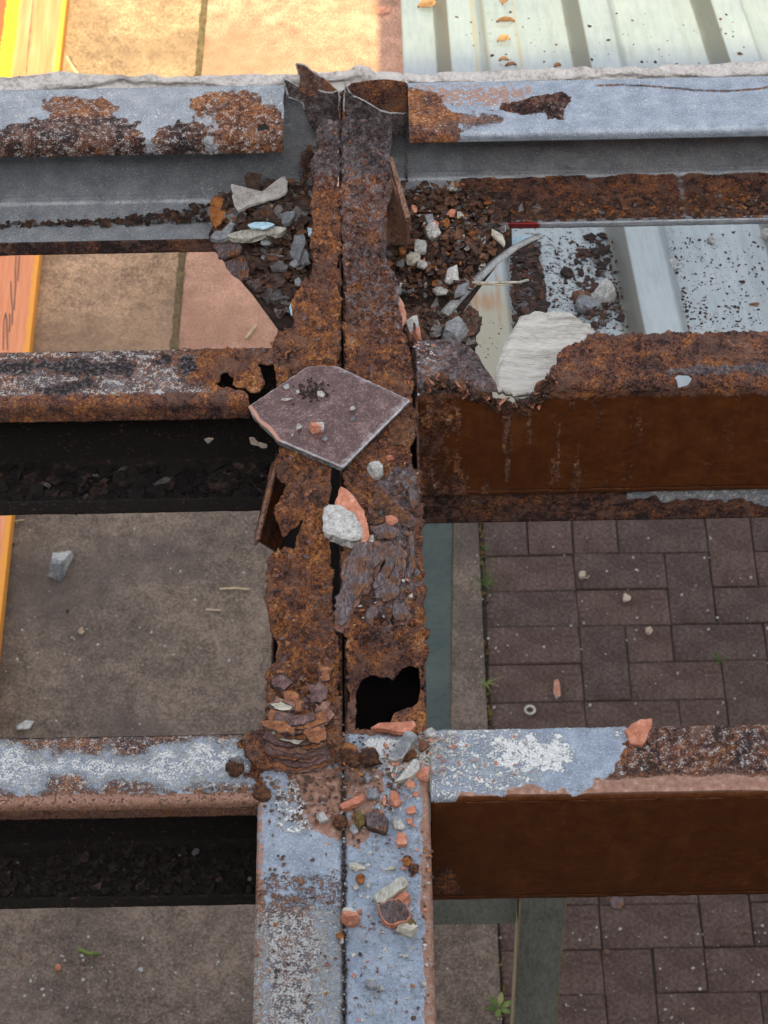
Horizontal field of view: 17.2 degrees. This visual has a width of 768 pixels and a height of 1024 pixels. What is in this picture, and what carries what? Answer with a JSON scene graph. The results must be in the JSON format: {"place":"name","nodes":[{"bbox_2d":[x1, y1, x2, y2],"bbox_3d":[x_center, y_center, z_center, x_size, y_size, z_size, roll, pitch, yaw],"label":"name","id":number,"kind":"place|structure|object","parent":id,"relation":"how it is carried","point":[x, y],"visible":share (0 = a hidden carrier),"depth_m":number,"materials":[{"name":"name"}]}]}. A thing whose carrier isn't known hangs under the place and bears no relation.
{"place":"outdoors","nodes":[
{"label":"outdoors","id":0,"kind":"place"},
{"bbox_2d":[0,0,501,1023],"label":"concrete floor","id":1,"kind":"structure","parent":0,"point":[136,680],"depth_m":5.53,"materials":[{"name":"concrete"}]},
{"bbox_2d":[16,720,33,730],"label":"mortar chip","id":2,"kind":"object","parent":1,"relation":"on","point":[26,724],"visible":1,"depth_m":5.34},
{"bbox_2d":[0,0,69,655],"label":"timber plank","id":3,"kind":"object","parent":1,"relation":"on","point":[32,36],"visible":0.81,"depth_m":6.63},
{"bbox_2d":[47,551,72,581],"bbox_3d":[-0.720,0.110,5.600,0.043,0.055,0.075,13,51,12],"label":"mortar chunk","id":4,"kind":"object","parent":1,"relation":"on","point":[60,562],"visible":1,"depth_m":5.59,"materials":[{"name":"concrete"}]},
{"bbox_2d":[77,947,99,954],"bbox_3d":[-0.581,0.866,4.986,0.048,0.008,0.015,11,51,10],"label":"weed","id":5,"kind":"object","parent":1,"relation":"on","point":[80,949],"visible":1,"depth_m":4.98,"materials":[{"name":"green plant"}]},
{"bbox_2d":[170,0,206,349],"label":"joint","id":6,"kind":"object","parent":1,"relation":"on","point":[174,339],"visible":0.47,"depth_m":6.21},
{"bbox_2d":[376,6,391,13],"bbox_3d":[0.000,-1.352,6.839,0.034,0.007,0.036,20,53,17],"label":"dry leaf","id":7,"kind":"object","parent":1,"relation":"on","point":[383,9],"visible":1,"depth_m":6.84,"materials":[{"name":"plant"}]},
{"bbox_2d":[1,517,767,1023],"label":"ground litter","id":8,"kind":"object","parent":1,"relation":"on","point":[493,707],"visible":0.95,"depth_m":5.34,"materials":[{"name":"stone"}]},
{"bbox_2d":[422,523,453,821],"bbox_3d":[0.072,0.178,4.562,0.160,1.526,0.160,-1,50,0],"label":"steel post","id":9,"kind":"object","parent":1,"relation":"on","point":[438,544],"visible":0.07,"depth_m":4.52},
{"bbox_2d":[477,523,505,1019],"bbox_3d":[0.223,0.495,5.294,0.026,0.011,1.451,-1,50,0],"label":"joint moss","id":10,"kind":"object","parent":1,"relation":"on","point":[490,714],"visible":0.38,"depth_m":5.45,"materials":[{"name":"plant"}]},
{"bbox_2d":[428,757,566,1023],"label":"steel frame","id":11,"kind":"object","parent":1,"relation":"on","point":[539,940],"visible":0.15,"depth_m":3.84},
{"bbox_2d":[486,992,510,1016],"bbox_3d":[0.223,0.953,4.892,0.054,0.012,0.055,-1,50,0],"label":"weed","id":12,"kind":"object","parent":1,"relation":"on","point":[500,1002],"visible":0.96,"depth_m":4.90,"materials":[{"name":"green plant"}]},
{"bbox_2d":[333,79,435,1023],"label":"steel beam","id":13,"kind":"structure","parent":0,"point":[385,673],"depth_m":2.05,"materials":[{"name":"metal"}]},
{"bbox_2d":[253,62,344,1023],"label":"steel beam","id":14,"kind":"structure","parent":13,"relation":"attached to","point":[304,708],"depth_m":1.98,"materials":[{"name":"metal"}]},
{"bbox_2d":[0,729,272,908],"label":"steel purlin","id":15,"kind":"object","parent":14,"relation":"attached to","point":[96,796],"visible":0.95,"depth_m":1.93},
{"bbox_2d":[0,845,254,897],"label":"channel debris","id":16,"kind":"object","parent":15,"relation":"on","point":[142,886],"visible":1,"depth_m":2.03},
{"bbox_2d":[225,756,244,777],"bbox_3d":[-0.113,0.193,1.915,0.015,0.010,0.017,-1,50,0],"label":"rust nodule","id":17,"kind":"object","parent":15,"relation":"on","point":[234,766],"visible":1,"depth_m":1.91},
{"bbox_2d":[251,787,270,799],"bbox_3d":[-0.092,0.211,1.901,0.015,0.008,0.011,-1,50,0],"label":"rust nodule","id":18,"kind":"object","parent":15,"relation":"on","point":[262,793],"visible":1,"depth_m":1.90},
{"bbox_2d":[0,346,278,515],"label":"steel purlin","id":19,"kind":"object","parent":14,"relation":"attached to","point":[138,409],"visible":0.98,"depth_m":2.20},
{"bbox_2d":[0,459,271,515],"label":"channel debris","id":20,"kind":"object","parent":19,"relation":"on","point":[133,480],"visible":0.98,"depth_m":2.30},
{"bbox_2d":[0,85,314,255],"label":"steel purlin","id":21,"kind":"object","parent":14,"relation":"attached to","point":[93,154],"visible":0.85,"depth_m":2.48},
{"bbox_2d":[0,203,210,229],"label":"channel debris","id":22,"kind":"object","parent":21,"relation":"on","point":[171,215],"visible":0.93,"depth_m":2.52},
{"bbox_2d":[0,64,408,91],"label":"flashing strip","id":23,"kind":"object","parent":21,"relation":"attached to","point":[72,80],"visible":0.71,"depth_m":2.44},
{"bbox_2d":[209,224,307,330],"bbox_3d":[-0.110,-0.241,2.458,0.122,0.006,0.197,-1,50,0],"label":"gusset plate","id":24,"kind":"object","parent":14,"relation":"on","point":[286,321],"visible":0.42,"depth_m":2.41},
{"bbox_2d":[206,172,313,318],"bbox_3d":[-0.111,-0.258,2.445,0.122,0.041,0.198,-1,50,0],"label":"rust heap","id":25,"kind":"object","parent":24,"relation":"on","point":[297,197],"visible":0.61,"depth_m":2.45,"materials":[{"name":"metal"}]},
{"bbox_2d":[210,195,227,227],"bbox_3d":[-0.161,-0.292,2.466,0.018,0.006,0.042,-1,50,0],"label":"rust flake","id":26,"kind":"object","parent":25,"relation":"on","point":[216,215],"visible":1,"depth_m":2.46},
{"bbox_2d":[210,222,234,243],"bbox_3d":[-0.153,-0.268,2.434,0.017,0.008,0.027,20,53,17],"label":"slate shard","id":27,"kind":"object","parent":25,"relation":"on","point":[218,237],"visible":1,"depth_m":2.43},
{"bbox_2d":[213,240,242,259],"bbox_3d":[-0.149,-0.253,2.430,0.026,0.006,0.026,-16,51,-12],"label":"rust flake","id":28,"kind":"object","parent":25,"relation":"on","point":[227,249],"visible":1,"depth_m":2.43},
{"bbox_2d":[224,255,249,281],"bbox_3d":[-0.138,-0.233,2.424,0.021,0.005,0.031,-25,54,-19],"label":"rust flake","id":29,"kind":"object","parent":25,"relation":"on","point":[237,267],"visible":1,"depth_m":2.42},
{"bbox_2d":[246,279,261,293],"bbox_3d":[-0.122,-0.214,2.416,0.013,0.005,0.020,-15,51,-11],"label":"rust flake","id":30,"kind":"object","parent":25,"relation":"on","point":[255,284],"visible":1,"depth_m":2.42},
{"bbox_2d":[227,226,286,242],"bbox_3d":[-0.121,-0.266,2.430,0.058,0.009,0.013,-12,51,-9],"label":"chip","id":31,"kind":"object","parent":25,"relation":"on","point":[248,236],"visible":1,"depth_m":2.43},
{"bbox_2d":[248,222,274,229],"bbox_3d":[-0.117,-0.274,2.423,0.026,0.004,0.011,-1,50,0],"label":"paint flake","id":32,"kind":"object","parent":31,"relation":"on","point":[262,225],"visible":1,"depth_m":2.42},
{"bbox_2d":[231,176,287,211],"bbox_3d":[-0.119,-0.308,2.461,0.057,0.007,0.036,-9,50,-6],"label":"sealant scrap","id":33,"kind":"object","parent":25,"relation":"on","point":[244,198],"visible":1,"depth_m":2.46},
{"bbox_2d":[262,288,283,303],"bbox_3d":[-0.106,-0.206,2.409,0.019,0.008,0.020,-16,51,-12],"label":"chip","id":34,"kind":"object","parent":25,"relation":"on","point":[275,296],"visible":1,"depth_m":2.40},
{"bbox_2d":[270,260,288,271],"bbox_3d":[-0.100,-0.235,2.419,0.018,0.004,0.013,-1,50,0],"label":"rust flake","id":35,"kind":"object","parent":25,"relation":"on","point":[280,266],"visible":1,"depth_m":2.42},
{"bbox_2d":[281,210,295,226],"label":"slate chip","id":36,"kind":"object","parent":25,"relation":"on","point":[288,218],"visible":1,"depth_m":2.44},
{"bbox_2d":[289,234,306,266],"bbox_3d":[-0.083,-0.250,2.419,0.014,0.008,0.040,11,51,10],"label":"slate shard","id":37,"kind":"object","parent":25,"relation":"on","point":[298,247],"visible":1,"depth_m":2.42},
{"bbox_2d":[299,249,309,267],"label":"slate shard","id":38,"kind":"object","parent":25,"relation":"on","point":[304,261],"visible":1,"depth_m":2.41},
{"bbox_2d":[316,812,328,823],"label":"stone chip","id":39,"kind":"object","parent":14,"relation":"on","point":[321,817],"visible":1,"depth_m":1.89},
{"bbox_2d":[248,366,409,470],"bbox_3d":[-0.051,-0.084,2.142,0.108,0.010,0.102,29,56,23],"label":"floor tile","id":40,"kind":"object","parent":14,"relation":"on","point":[347,442],"visible":1,"depth_m":2.13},
{"bbox_2d":[309,422,323,433],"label":"tile chip","id":41,"kind":"object","parent":40,"relation":"on","point":[316,427],"visible":1,"depth_m":2.12,"materials":[{"name":"ceramic"}]},
{"bbox_2d":[277,377,375,451],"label":"tile crumbs","id":42,"kind":"object","parent":40,"relation":"on","point":[304,392],"visible":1,"depth_m":2.15,"materials":[{"name":"stone"}]},
{"bbox_2d":[333,814,347,829],"bbox_3d":[-0.032,0.231,1.883,0.012,0.008,0.012,-1,50,0],"label":"rust nodule","id":43,"kind":"object","parent":14,"relation":"on","point":[340,822],"visible":1,"depth_m":1.88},
{"bbox_2d":[255,720,437,1021],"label":"rust crumbs","id":44,"kind":"object","parent":14,"relation":"on","point":[332,788],"visible":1,"depth_m":1.90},
{"bbox_2d":[322,504,361,547],"bbox_3d":[-0.034,0.012,2.062,0.033,0.016,0.040,-1,50,0],"label":"mortar chunk","id":45,"kind":"object","parent":13,"relation":"on","point":[341,526],"visible":1,"depth_m":2.06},
{"bbox_2d":[339,775,347,1023],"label":"seam grit","id":46,"kind":"object","parent":13,"relation":"on","point":[344,870],"visible":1,"depth_m":1.85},
{"bbox_2d":[339,741,359,768],"bbox_3d":[-0.026,0.184,1.921,0.015,0.011,0.025,-14,51,-11],"label":"rust nodule","id":47,"kind":"object","parent":13,"relation":"on","point":[348,751],"visible":1,"depth_m":1.92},
{"bbox_2d":[340,907,360,927],"bbox_3d":[-0.025,0.291,1.828,0.016,0.016,0.013,36,59,27],"label":"brick chip","id":48,"kind":"object","parent":13,"relation":"on","point":[350,917],"visible":1,"depth_m":1.82,"materials":[{"name":"brick"}]},
{"bbox_2d":[339,794,364,811],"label":"brick shard","id":49,"kind":"object","parent":13,"relation":"on","point":[354,802],"visible":1,"depth_m":1.89,"materials":[{"name":"brick"}]},
{"bbox_2d":[335,487,369,542],"bbox_3d":[-0.025,0.004,2.068,0.018,0.017,0.056,-24,54,-18],"label":"brick shard","id":50,"kind":"object","parent":13,"relation":"on","point":[346,499],"visible":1,"depth_m":2.07,"materials":[{"name":"brick"}]},
{"bbox_2d":[348,862,364,870],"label":"stone chip","id":51,"kind":"object","parent":13,"relation":"on","point":[354,866],"visible":1,"depth_m":1.86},
{"bbox_2d":[354,810,364,831],"bbox_3d":[-0.018,0.229,1.884,0.009,0.009,0.018,-1,50,0],"label":"moss lump","id":52,"kind":"object","parent":13,"relation":"on","point":[359,817],"visible":1,"depth_m":1.88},
{"bbox_2d":[356,873,364,883],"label":"rust nodule","id":53,"kind":"object","parent":13,"relation":"on","point":[360,878],"visible":1,"depth_m":1.85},
{"bbox_2d":[359,747,381,767],"bbox_3d":[-0.012,0.185,1.918,0.017,0.011,0.017,-14,51,-11],"label":"rust nodule","id":54,"kind":"object","parent":13,"relation":"on","point":[369,756],"visible":1,"depth_m":1.91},
{"bbox_2d":[365,978,376,989],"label":"stone chip","id":55,"kind":"object","parent":13,"relation":"on","point":[370,984],"visible":1,"depth_m":1.79,"materials":[{"name":"grey stone"}]},
{"bbox_2d":[367,787,379,799],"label":"slate chip","id":56,"kind":"object","parent":13,"relation":"on","point":[372,794],"visible":1,"depth_m":1.90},
{"bbox_2d":[367,461,382,479],"bbox_3d":[-0.007,-0.035,2.104,0.011,0.011,0.016,-20,52,-15],"label":"stone chip","id":57,"kind":"object","parent":13,"relation":"on","point":[375,469],"visible":1,"depth_m":2.10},
{"bbox_2d":[365,809,388,835],"bbox_3d":[-0.005,0.230,1.883,0.020,0.006,0.017,15,52,13],"label":"slate shard","id":58,"kind":"object","parent":13,"relation":"on","point":[376,821],"visible":1,"depth_m":1.88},
{"bbox_2d":[374,877,408,905],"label":"chip","id":59,"kind":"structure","parent":13,"relation":"on","point":[395,887],"depth_m":1.84,"materials":[{"name":"stone"}]},
{"bbox_2d":[385,515,398,525],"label":"brick chip","id":60,"kind":"object","parent":13,"relation":"on","point":[391,520],"visible":1,"depth_m":2.07,"materials":[{"name":"brick"}]},
{"bbox_2d":[371,721,415,735],"bbox_3d":[0.007,0.165,1.936,0.035,0.005,0.012,-1,50,0],"label":"brick shard","id":61,"kind":"object","parent":13,"relation":"on","point":[398,728],"visible":1,"depth_m":1.94,"materials":[{"name":"brick"}]},
{"bbox_2d":[377,898,411,928],"bbox_3d":[0.008,0.290,1.829,0.021,0.011,0.020,-14,51,-10],"label":"tile shard","id":62,"kind":"object","parent":13,"relation":"on","point":[394,913],"visible":1,"depth_m":1.83,"materials":[{"name":"tile"}]},
{"bbox_2d":[389,790,400,807],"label":"brick chip","id":63,"kind":"object","parent":13,"relation":"on","point":[394,800],"visible":1,"depth_m":1.89,"materials":[{"name":"brick"}]},
{"bbox_2d":[391,816,405,830],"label":"stone chip","id":64,"kind":"object","parent":13,"relation":"on","point":[397,823],"visible":1,"depth_m":1.88,"materials":[{"name":"grey stone"}]},
{"bbox_2d":[396,832,406,847],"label":"brick chip","id":65,"kind":"object","parent":13,"relation":"on","point":[401,840],"visible":1,"depth_m":1.87,"materials":[{"name":"brick"}]},
{"bbox_2d":[388,731,416,764],"bbox_3d":[0.014,0.180,1.922,0.011,0.014,0.028,27,55,21],"label":"slate block","id":66,"kind":"object","parent":13,"relation":"on","point":[405,744],"depth_m":1.92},
{"bbox_2d":[394,892,410,906],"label":"brick chip","id":67,"kind":"object","parent":13,"relation":"on","point":[404,897],"visible":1,"depth_m":1.84,"materials":[{"name":"brick"}]},
{"bbox_2d":[398,296,406,325],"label":"brick shard","id":68,"kind":"object","parent":13,"relation":"on","point":[402,310],"visible":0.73,"depth_m":2.25,"materials":[{"name":"brick"}]},
{"bbox_2d":[394,759,419,783],"bbox_3d":[0.019,0.198,1.910,0.009,0.009,0.025,33,58,25],"label":"mortar shard","id":69,"kind":"object","parent":13,"relation":"on","point":[411,770],"visible":1,"depth_m":1.91,"materials":[{"name":"concrete"}]},
{"bbox_2d":[396,918,417,937],"bbox_3d":[0.017,0.298,1.824,0.015,0.011,0.015,19,53,16],"label":"stone chip","id":70,"kind":"object","parent":13,"relation":"on","point":[409,929],"visible":1,"depth_m":1.82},
{"bbox_2d":[402,855,412,866],"bbox_3d":[0.017,0.256,1.861,0.008,0.006,0.010,-1,50,0],"label":"rust nodule","id":71,"kind":"object","parent":13,"relation":"on","point":[407,860],"visible":1,"depth_m":1.86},
{"bbox_2d":[403,749,416,761],"bbox_3d":[0.018,0.184,1.920,0.013,0.008,0.010,-1,50,0],"label":"rust nodule","id":72,"kind":"object","parent":13,"relation":"on","point":[410,755],"visible":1,"depth_m":1.92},
{"bbox_2d":[406,806,415,814],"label":"brick chip","id":73,"kind":"object","parent":13,"relation":"on","point":[411,810],"visible":1,"depth_m":1.89,"materials":[{"name":"brick"}]},
{"bbox_2d":[405,315,421,342],"bbox_3d":[0.026,-0.164,2.259,0.013,0.012,0.029,-5,50,-3],"label":"mortar chunk","id":74,"kind":"object","parent":13,"relation":"on","point":[410,321],"visible":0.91,"depth_m":2.25,"materials":[{"name":"concrete"}]},
{"bbox_2d":[408,863,418,874],"bbox_3d":[0.022,0.262,1.857,0.008,0.008,0.009,-1,50,0],"label":"rust nodule","id":75,"kind":"object","parent":13,"relation":"on","point":[413,869],"visible":1,"depth_m":1.85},
{"bbox_2d":[416,766,429,782],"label":"brick chip","id":76,"kind":"object","parent":13,"relation":"on","point":[423,774],"visible":1,"depth_m":1.91,"materials":[{"name":"brick"}]},
{"bbox_2d":[419,739,429,752],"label":"stone chip","id":77,"kind":"object","parent":13,"relation":"on","point":[424,745],"visible":1,"depth_m":1.92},
{"bbox_2d":[403,324,475,360],"bbox_3d":[0.032,-0.169,2.410,0.113,0.006,0.069,-1,50,0],"label":"shelf plate","id":78,"kind":"object","parent":13,"relation":"on","point":[462,342],"visible":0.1,"depth_m":2.40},
{"bbox_2d":[404,297,481,348],"bbox_3d":[0.055,-0.179,2.398,0.077,0.024,0.057,-1,50,0],"label":"rust heap","id":79,"kind":"object","parent":78,"relation":"on","point":[431,324],"visible":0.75,"depth_m":2.39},
{"bbox_2d":[432,287,447,295],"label":"stone chip","id":80,"kind":"object","parent":79,"relation":"on","point":[438,291],"visible":1,"depth_m":2.38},
{"bbox_2d":[442,316,468,342],"bbox_3d":[0.067,-0.169,2.374,0.021,0.020,0.025,24,54,20],"label":"slate chunk","id":81,"kind":"object","parent":79,"relation":"on","point":[455,328],"visible":0.84,"depth_m":2.37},
{"bbox_2d":[454,283,468,297],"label":"stone chip","id":82,"kind":"object","parent":79,"relation":"on","point":[461,290],"visible":1,"depth_m":2.38,"materials":[{"name":"grey stone"}]},
{"bbox_2d":[349,341,548,1021],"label":"pale crumbs","id":83,"kind":"object","parent":13,"relation":"on","point":[423,763],"visible":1,"depth_m":1.91,"materials":[{"name":"concrete"}]},
{"bbox_2d":[391,192,511,312],"bbox_3d":[0.051,-0.254,2.463,0.152,0.006,0.164,-1,50,0],"label":"gusset plate","id":84,"kind":"object","parent":13,"relation":"on","point":[443,301],"visible":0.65,"depth_m":2.44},
{"bbox_2d":[386,180,512,300],"bbox_3d":[0.060,-0.265,2.440,0.130,0.042,0.152,-1,50,0],"label":"rust heap","id":85,"kind":"object","parent":84,"relation":"on","point":[457,238],"visible":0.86,"depth_m":2.44,"materials":[{"name":"metal"}]},
{"bbox_2d":[406,252,420,265],"bbox_3d":[0.028,-0.241,2.399,0.014,0.010,0.016,-1,50,0],"label":"mortar chunk","id":86,"kind":"object","parent":85,"relation":"on","point":[412,258],"visible":1,"depth_m":2.40,"materials":[{"name":"concrete"}]},
{"bbox_2d":[414,239,426,254],"bbox_3d":[0.035,-0.250,2.406,0.013,0.010,0.017,-1,50,0],"label":"mortar chunk","id":87,"kind":"object","parent":85,"relation":"on","point":[420,247],"visible":1,"depth_m":2.40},
{"bbox_2d":[417,259,427,269],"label":"mortar chunk","id":88,"kind":"object","parent":85,"relation":"on","point":[422,264],"visible":1,"depth_m":2.39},
{"bbox_2d":[424,214,433,224],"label":"mortar chunk","id":89,"kind":"object","parent":85,"relation":"on","point":[428,218],"visible":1,"depth_m":2.43,"materials":[{"name":"concrete"}]},
{"bbox_2d":[424,222,440,239],"bbox_3d":[0.046,-0.269,2.422,0.014,0.010,0.019,-19,52,-15],"label":"mortar chunk","id":90,"kind":"object","parent":85,"relation":"on","point":[433,231],"visible":1,"depth_m":2.42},
{"bbox_2d":[444,265,458,284],"bbox_3d":[0.064,-0.224,2.396,0.014,0.012,0.016,-1,50,0],"label":"stone chip","id":91,"kind":"object","parent":85,"relation":"on","point":[451,274],"visible":1,"depth_m":2.39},
{"bbox_2d":[491,229,505,246],"bbox_3d":[0.110,-0.262,2.417,0.007,0.005,0.026,-29,55,-22],"label":"slate chip","id":92,"kind":"object","parent":85,"relation":"on","point":[498,237],"visible":1,"depth_m":2.42,"materials":[{"name":"stone"}]},
{"bbox_2d":[472,279,528,283],"bbox_3d":[0.110,-0.217,2.392,0.055,0.008,0.005,-8,50,-5],"label":"wood stick","id":93,"kind":"object","parent":85,"relation":"on","point":[500,282],"visible":1,"depth_m":2.39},
{"bbox_2d":[440,233,541,315],"bbox_3d":[0.101,-0.230,2.433,0.020,0.012,0.141,35,59,26],"label":"metal strip","id":94,"kind":"object","parent":84,"relation":"on","point":[450,307],"visible":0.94,"depth_m":2.44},
{"bbox_2d":[512,235,533,244],"bbox_3d":[0.123,-0.267,2.485,0.052,0.002,0.025,-30,56,-22],"label":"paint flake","id":95,"kind":"object","parent":84,"relation":"on","point":[515,239],"visible":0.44,"depth_m":2.48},
{"bbox_2d":[387,76,767,228],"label":"steel purlin","id":96,"kind":"object","parent":13,"relation":"attached to","point":[562,142],"visible":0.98,"depth_m":2.47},
{"bbox_2d":[402,61,767,82],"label":"flashing strip","id":97,"kind":"object","parent":96,"relation":"attached to","point":[739,69],"visible":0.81,"depth_m":2.44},
{"bbox_2d":[510,190,767,221],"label":"channel debris","id":98,"kind":"object","parent":96,"relation":"on","point":[592,212],"visible":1,"depth_m":2.49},
{"bbox_2d":[416,330,767,523],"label":"steel purlin","id":99,"kind":"object","parent":13,"relation":"attached to","point":[601,426],"visible":0.95,"depth_m":2.22,"materials":[{"name":"metal"}]},
{"bbox_2d":[495,311,592,397],"bbox_3d":[0.143,-0.139,2.242,0.075,0.013,0.108,17,52,15],"label":"pale board","id":100,"kind":"object","parent":99,"relation":"on","point":[536,342],"visible":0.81,"depth_m":2.24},
{"bbox_2d":[429,724,767,899],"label":"steel purlin","id":101,"kind":"object","parent":13,"relation":"attached to","point":[661,811],"visible":0.98,"depth_m":1.93,"materials":[{"name":"metal"}]},
{"bbox_2d":[423,727,437,738],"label":"chip","id":102,"kind":"object","parent":101,"relation":"on","point":[431,732],"visible":1,"depth_m":1.93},
{"bbox_2d":[624,718,651,746],"bbox_3d":[0.194,0.169,1.933,0.022,0.006,0.024,-1,50,0],"label":"brick shard","id":103,"kind":"object","parent":101,"relation":"on","point":[636,733],"visible":1,"depth_m":1.93,"materials":[{"name":"brick"}]},
{"bbox_2d":[178,0,767,1023],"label":"ground","id":104,"kind":"structure","parent":0,"point":[484,612],"depth_m":5.46,"materials":[{"name":"soil"}]},
{"bbox_2d":[463,555,504,596],"bbox_3d":[0.216,0.141,5.564,0.104,0.038,0.110,-33,57,-24],"label":"grass tuft","id":105,"kind":"object","parent":104,"relation":"on","point":[485,582],"visible":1,"depth_m":5.57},
{"bbox_2d":[401,0,767,403],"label":"roof sheet","id":106,"kind":"object","parent":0,"point":[438,37],"visible":0.28,"depth_m":3.47,"materials":[{"name":"metal"}]},
{"bbox_2d":[418,0,435,7],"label":"dry leaf","id":107,"kind":"object","parent":106,"relation":"on","point":[426,3],"visible":1,"depth_m":3.74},
{"bbox_2d":[560,266,574,277],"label":"rust flake","id":108,"kind":"object","parent":106,"relation":"on","point":[566,272],"visible":1,"depth_m":3.00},
{"bbox_2d":[572,290,589,303],"bbox_3d":[0.230,-0.248,2.942,0.022,0.009,0.020,-12,51,-9],"label":"rust flake","id":109,"kind":"object","parent":106,"relation":"on","point":[576,294],"visible":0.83,"depth_m":2.94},
{"bbox_2d":[574,294,602,313],"bbox_3d":[0.235,-0.238,2.916,0.032,0.018,0.023,14,52,12],"label":"slate chip","id":110,"kind":"object","parent":106,"relation":"on","point":[584,303],"visible":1,"depth_m":2.91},
{"bbox_2d":[591,278,616,304],"bbox_3d":[0.258,-0.253,2.941,0.026,0.022,0.033,35,59,26],"label":"mortar chunk","id":111,"kind":"object","parent":106,"relation":"on","point":[604,291],"visible":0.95,"depth_m":2.94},
{"bbox_2d":[455,11,767,357],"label":"roof debris","id":112,"kind":"object","parent":106,"relation":"on","point":[530,294],"visible":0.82,"depth_m":2.98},
{"bbox_2d":[483,517,767,1023],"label":"brick paving","id":113,"kind":"structure","parent":0,"point":[529,679],"depth_m":5.42,"materials":[{"name":"brick"}]},
{"bbox_2d":[553,679,560,698],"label":"terracotta shard","id":114,"kind":"object","parent":113,"relation":"on","point":[557,691],"visible":1,"depth_m":5.38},
{"bbox_2d":[609,896,624,908],"bbox_3d":[0.464,0.777,5.048,0.030,0.002,0.030,-1,50,0],"label":"pebble","id":115,"kind":"object","parent":113,"relation":"on","point":[617,902],"visible":1,"depth_m":5.05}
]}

